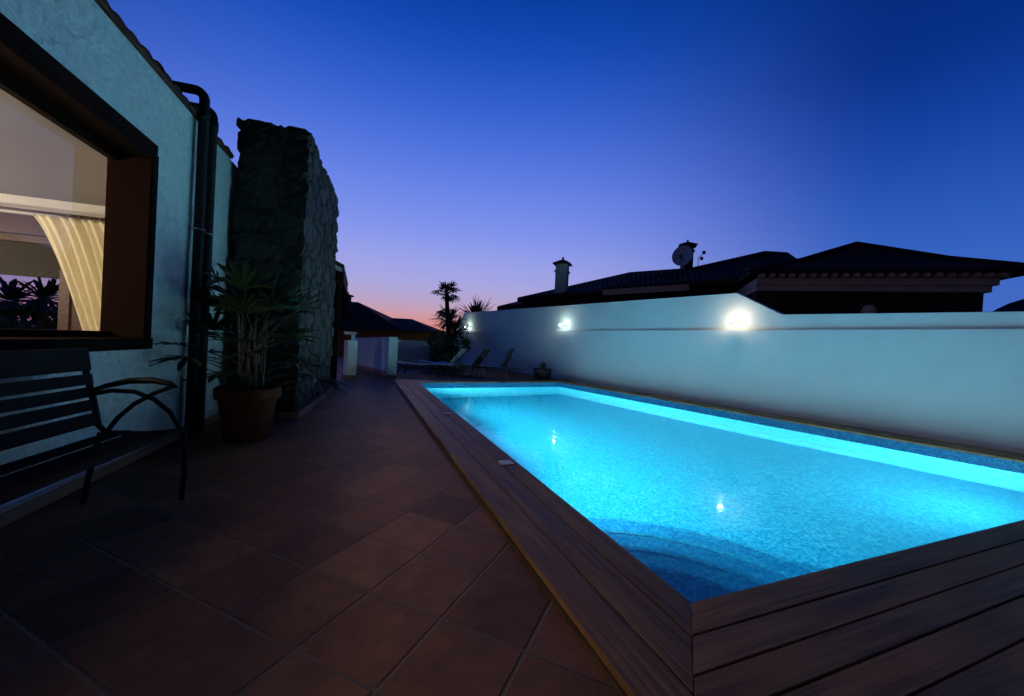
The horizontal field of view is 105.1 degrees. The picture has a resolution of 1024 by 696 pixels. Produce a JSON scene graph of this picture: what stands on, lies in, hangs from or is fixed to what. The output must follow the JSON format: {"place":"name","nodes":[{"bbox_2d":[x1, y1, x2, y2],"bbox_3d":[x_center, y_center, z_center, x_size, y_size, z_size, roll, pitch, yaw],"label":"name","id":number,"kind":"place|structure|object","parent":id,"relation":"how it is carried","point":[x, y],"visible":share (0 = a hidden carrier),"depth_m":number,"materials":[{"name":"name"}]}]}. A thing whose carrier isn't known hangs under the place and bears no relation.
{"place":"outdoors","nodes":[
{"label":"outdoors","id":0,"kind":"place"},
{"bbox_2d":[0,356,619,695],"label":"terrace","id":1,"kind":"structure","parent":0,"point":[353,541],"depth_m":1.82,"materials":[{"name":"tile"}]},
{"bbox_2d":[0,277,53,328],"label":"garden palm","id":2,"kind":"object","parent":1,"relation":"on","point":[7,311],"visible":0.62,"depth_m":10.45,"materials":[{"name":"green plant"}]},
{"bbox_2d":[0,304,57,329],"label":"hedge","id":3,"kind":"object","parent":1,"relation":"on","point":[51,323],"visible":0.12,"depth_m":10.85,"materials":[{"name":"green plant"}]},
{"bbox_2d":[0,277,58,329],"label":"garden palm","id":4,"kind":"object","parent":1,"relation":"on","point":[47,293],"visible":0.77,"depth_m":10.36,"materials":[{"name":"green plant"}]},
{"bbox_2d":[0,347,187,504],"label":"bench","id":5,"kind":"object","parent":1,"relation":"on","point":[15,364],"visible":1,"depth_m":2.15,"materials":[{"name":"metal"}]},
{"bbox_2d":[0,0,237,527],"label":"house","id":6,"kind":"structure","parent":1,"relation":"on","point":[99,111],"depth_m":3.28,"materials":[{"name":"paint"}]},
{"bbox_2d":[0,212,81,329],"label":"rear window","id":7,"kind":"structure","parent":6,"relation":"in","point":[68,319],"depth_m":4.62,"materials":[{"name":"white wood"}]},
{"bbox_2d":[0,206,104,221],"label":"curtain rod","id":8,"kind":"object","parent":6,"relation":"attached to","point":[54,213],"visible":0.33,"depth_m":4.53,"materials":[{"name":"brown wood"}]},
{"bbox_2d":[32,214,104,330],"bbox_3d":[-4.821,-0.788,4.714,1.493,1.423,0.106,3,1,-18],"label":"curtain","id":9,"kind":"object","parent":8,"relation":"hanging from","point":[77,245],"visible":0.29,"depth_m":4.62,"materials":[{"name":"beige fabric"}]},
{"bbox_2d":[0,12,158,351],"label":"window","id":10,"kind":"structure","parent":6,"relation":"in","point":[29,74],"depth_m":3.13,"materials":[{"name":"brown wood"}]},
{"bbox_2d":[172,80,210,435],"bbox_3d":[-3.434,-0.905,4.040,0.433,3.626,0.114,3,1,-18],"label":"drainpipe","id":11,"kind":"object","parent":6,"relation":"attached to","point":[198,229],"visible":0.97,"depth_m":4.06,"materials":[{"name":"metal"}]},
{"bbox_2d":[189,101,218,431],"bbox_3d":[-3.491,-0.865,4.222,0.443,3.536,0.114,3,1,-18],"label":"drainpipe","id":12,"kind":"object","parent":6,"relation":"attached to","point":[208,238],"visible":0.55,"depth_m":4.24,"materials":[{"name":"metal"}]},
{"bbox_2d":[149,260,351,443],"bbox_3d":[-2.678,0.054,4.203,1.815,1.828,1.606,3,1,-21],"label":"potted palm","id":13,"kind":"object","parent":1,"relation":"on","point":[246,411],"visible":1,"depth_m":4.00,"materials":[{"name":"plant"}]},
{"bbox_2d":[225,117,338,418],"bbox_3d":[-3.559,-1.035,6.437,0.899,3.867,2.825,3,1,-16],"label":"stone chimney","id":14,"kind":"object","parent":1,"relation":"on","point":[285,216],"visible":0.8,"depth_m":5.20,"materials":[{"name":"stone"}]},
{"bbox_2d":[330,261,347,387],"bbox_3d":[-5.462,-1.185,9.208,2.840,3.910,3.215,3,1,-21],"label":"porch","id":15,"kind":"object","parent":1,"relation":"on","point":[341,282],"visible":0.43,"depth_m":8.48,"materials":[{"name":"tile"}]},
{"bbox_2d":[342,340,357,377],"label":"gate pillar","id":16,"kind":"structure","parent":1,"relation":"on","point":[350,359],"depth_m":10.75,"materials":[{"name":"white paint"}]},
{"bbox_2d":[344,331,356,340],"bbox_3d":[-4.473,-0.331,10.830,0.320,0.240,0.180,3,1,-21],"label":"pillar lantern","id":17,"kind":"object","parent":16,"relation":"on","point":[352,334],"visible":0.94,"depth_m":10.79,"materials":[{"name":"grey metal"}]},
{"bbox_2d":[355,337,387,375],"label":"wall","id":18,"kind":"structure","parent":1,"relation":"on","point":[372,353],"depth_m":12.59,"materials":[{"name":"white paint"}]},
{"bbox_2d":[386,337,397,377],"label":"gate pillar","id":19,"kind":"structure","parent":1,"relation":"on","point":[392,356],"depth_m":11.34,"materials":[{"name":"white paint"}]},
{"bbox_2d":[397,360,454,376],"bbox_3d":[-2.910,0.667,12.793,2.008,0.419,0.658,3,1,6],"label":"sun lounger","id":20,"kind":"object","parent":1,"relation":"on","point":[437,365],"visible":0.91,"depth_m":12.54,"materials":[{"name":"fabric"}]},
{"bbox_2d":[415,349,467,374],"bbox_3d":[-2.421,0.431,13.926,1.959,0.920,0.658,3,1,16],"label":"sun lounger","id":21,"kind":"object","parent":1,"relation":"on","point":[459,354],"visible":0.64,"depth_m":13.83,"materials":[{"name":"fabric"}]},
{"bbox_2d":[427,331,470,368],"bbox_3d":[-2.519,0.107,15.937,1.872,1.563,1.511,3,1,-21],"label":"bush","id":22,"kind":"object","parent":1,"relation":"on","point":[447,344],"visible":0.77,"depth_m":15.82,"materials":[{"name":"green plant"}]},
{"bbox_2d":[438,349,491,376],"bbox_3d":[-1.541,0.467,13.494,1.959,0.950,0.658,3,1,18],"label":"sun lounger","id":23,"kind":"object","parent":1,"relation":"on","point":[481,357],"visible":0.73,"depth_m":13.33,"materials":[{"name":"fabric"}]},
{"bbox_2d":[464,348,523,378],"bbox_3d":[-0.598,0.482,13.359,1.959,1.022,0.658,3,1,14],"label":"sun lounger","id":24,"kind":"object","parent":1,"relation":"on","point":[507,358],"visible":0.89,"depth_m":13.27,"materials":[{"name":"fabric"}]},
{"bbox_2d":[533,362,551,378],"bbox_3d":[1.067,0.772,13.702,0.660,0.610,0.660,3,1,-21],"label":"planter","id":25,"kind":"object","parent":1,"relation":"on","point":[543,372],"visible":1,"depth_m":13.47,"materials":[{"name":"green ceramic"}]},
{"bbox_2d":[394,381,693,695],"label":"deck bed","id":26,"kind":"object","parent":1,"relation":"on","point":[691,620],"visible":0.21,"depth_m":1.56,"materials":[{"name":"brown wood"}]},
{"bbox_2d":[394,379,1023,695],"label":"deck","id":27,"kind":"structure","parent":26,"relation":"on","point":[944,617],"depth_m":1.73,"materials":[{"name":"brown wood"}]},
{"bbox_2d":[498,460,513,464],"bbox_3d":[-0.054,1.059,3.633,0.120,0.010,0.120,3,1,-21],"label":"deck lid","id":28,"kind":"object","parent":27,"relation":"on","point":[506,462],"visible":1,"depth_m":3.61,"materials":[{"name":"white plastic"}]},
{"bbox_2d":[392,381,627,695],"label":"deck trim","id":29,"kind":"structure","parent":27,"relation":"attached to","point":[595,656],"depth_m":1.91,"materials":[{"name":"brown wood"}]},
{"bbox_2d":[457,293,1023,453],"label":"garden wall","id":30,"kind":"structure","parent":1,"relation":"on","point":[955,377],"depth_m":7.69,"materials":[{"name":"white paint"}]},
{"bbox_2d":[729,320,739,324],"bbox_3d":[4.906,-0.579,8.664,0.304,0.117,0.110,3,1,-31],"label":"wall lamp","id":31,"kind":"object","parent":30,"relation":"attached to","point":[737,322],"visible":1,"depth_m":8.70,"materials":[{"name":"white glass"}]},
{"bbox_2d":[397,339,458,366],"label":"back wall","id":32,"kind":"structure","parent":0,"point":[411,351],"depth_m":16.63,"materials":[{"name":"white paint"}]},
{"bbox_2d":[0,0,1023,329],"label":"sky","id":33,"kind":"structure","parent":0,"point":[480,146],"materials":[{"name":"blue"}]},
{"bbox_2d":[497,240,796,309],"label":"neighbour house","id":34,"kind":"structure","parent":0,"point":[713,278],"depth_m":18.17,"materials":[{"name":"tile"}]},
{"bbox_2d":[672,245,692,268],"bbox_3d":[8.188,-4.347,18.958,0.580,1.253,0.890,3,1,-21],"label":"satellite dish","id":35,"kind":"object","parent":34,"relation":"on","point":[682,255],"visible":0.98,"depth_m":19.03,"materials":[{"name":"grey metal"}]},
{"bbox_2d":[420,383,1023,473],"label":"pool basin","id":36,"kind":"object","parent":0,"point":[997,463],"visible":0.18,"depth_m":6.85,"materials":[{"name":"tile"}]},
{"bbox_2d":[426,387,1023,603],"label":"water","id":37,"kind":"structure","parent":36,"relation":"in","point":[690,506],"depth_m":3.89,"materials":[{"name":"blue liquid"}]},
{"bbox_2d":[993,299,1023,311],"bbox_3d":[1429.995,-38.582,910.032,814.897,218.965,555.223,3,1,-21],"label":"hill","id":38,"kind":"structure","parent":0,"point":[1018,305],"depth_m":893.58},
{"label":"ground","id":39,"kind":"structure","parent":0,"visible":0},
{"bbox_2d":[338,292,450,356],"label":"neighbour house","id":40,"kind":"structure","parent":39,"relation":"on","point":[362,320],"depth_m":24.04,"materials":[{"name":"tile"}]},
{"bbox_2d":[430,281,462,328],"bbox_3d":[-4.681,-0.714,27.044,1.923,7.822,2.237,3,1,37],"label":"fan palm","id":41,"kind":"object","parent":39,"relation":"on","point":[449,287],"visible":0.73,"depth_m":26.86,"materials":[{"name":"green plant"}]},
{"bbox_2d":[428,304,466,338],"bbox_3d":[-3.276,0.524,20.009,1.860,5.623,2.248,3,1,35],"label":"yucca","id":42,"kind":"object","parent":39,"relation":"on","point":[447,314],"visible":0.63,"depth_m":19.80,"materials":[{"name":"green plant"}]},
{"bbox_2d":[436,314,475,339],"bbox_3d":[-2.940,0.842,19.132,1.934,5.041,2.058,3,1,23],"label":"yucca","id":43,"kind":"object","parent":39,"relation":"on","point":[453,330],"visible":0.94,"depth_m":18.88,"materials":[{"name":"green plant"}]},
{"bbox_2d":[455,298,492,317],"bbox_3d":[-2.387,-0.129,25.645,3.504,6.916,3.678,3,1,21],"label":"feather palm","id":44,"kind":"object","parent":39,"relation":"on","point":[477,308],"visible":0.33,"depth_m":25.13,"materials":[{"name":"green plant"}]},
{"bbox_2d":[719,241,1023,313],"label":"neighbour house","id":45,"kind":"structure","parent":39,"relation":"on","point":[856,277],"depth_m":13.03,"materials":[{"name":"tile"}]}
]}

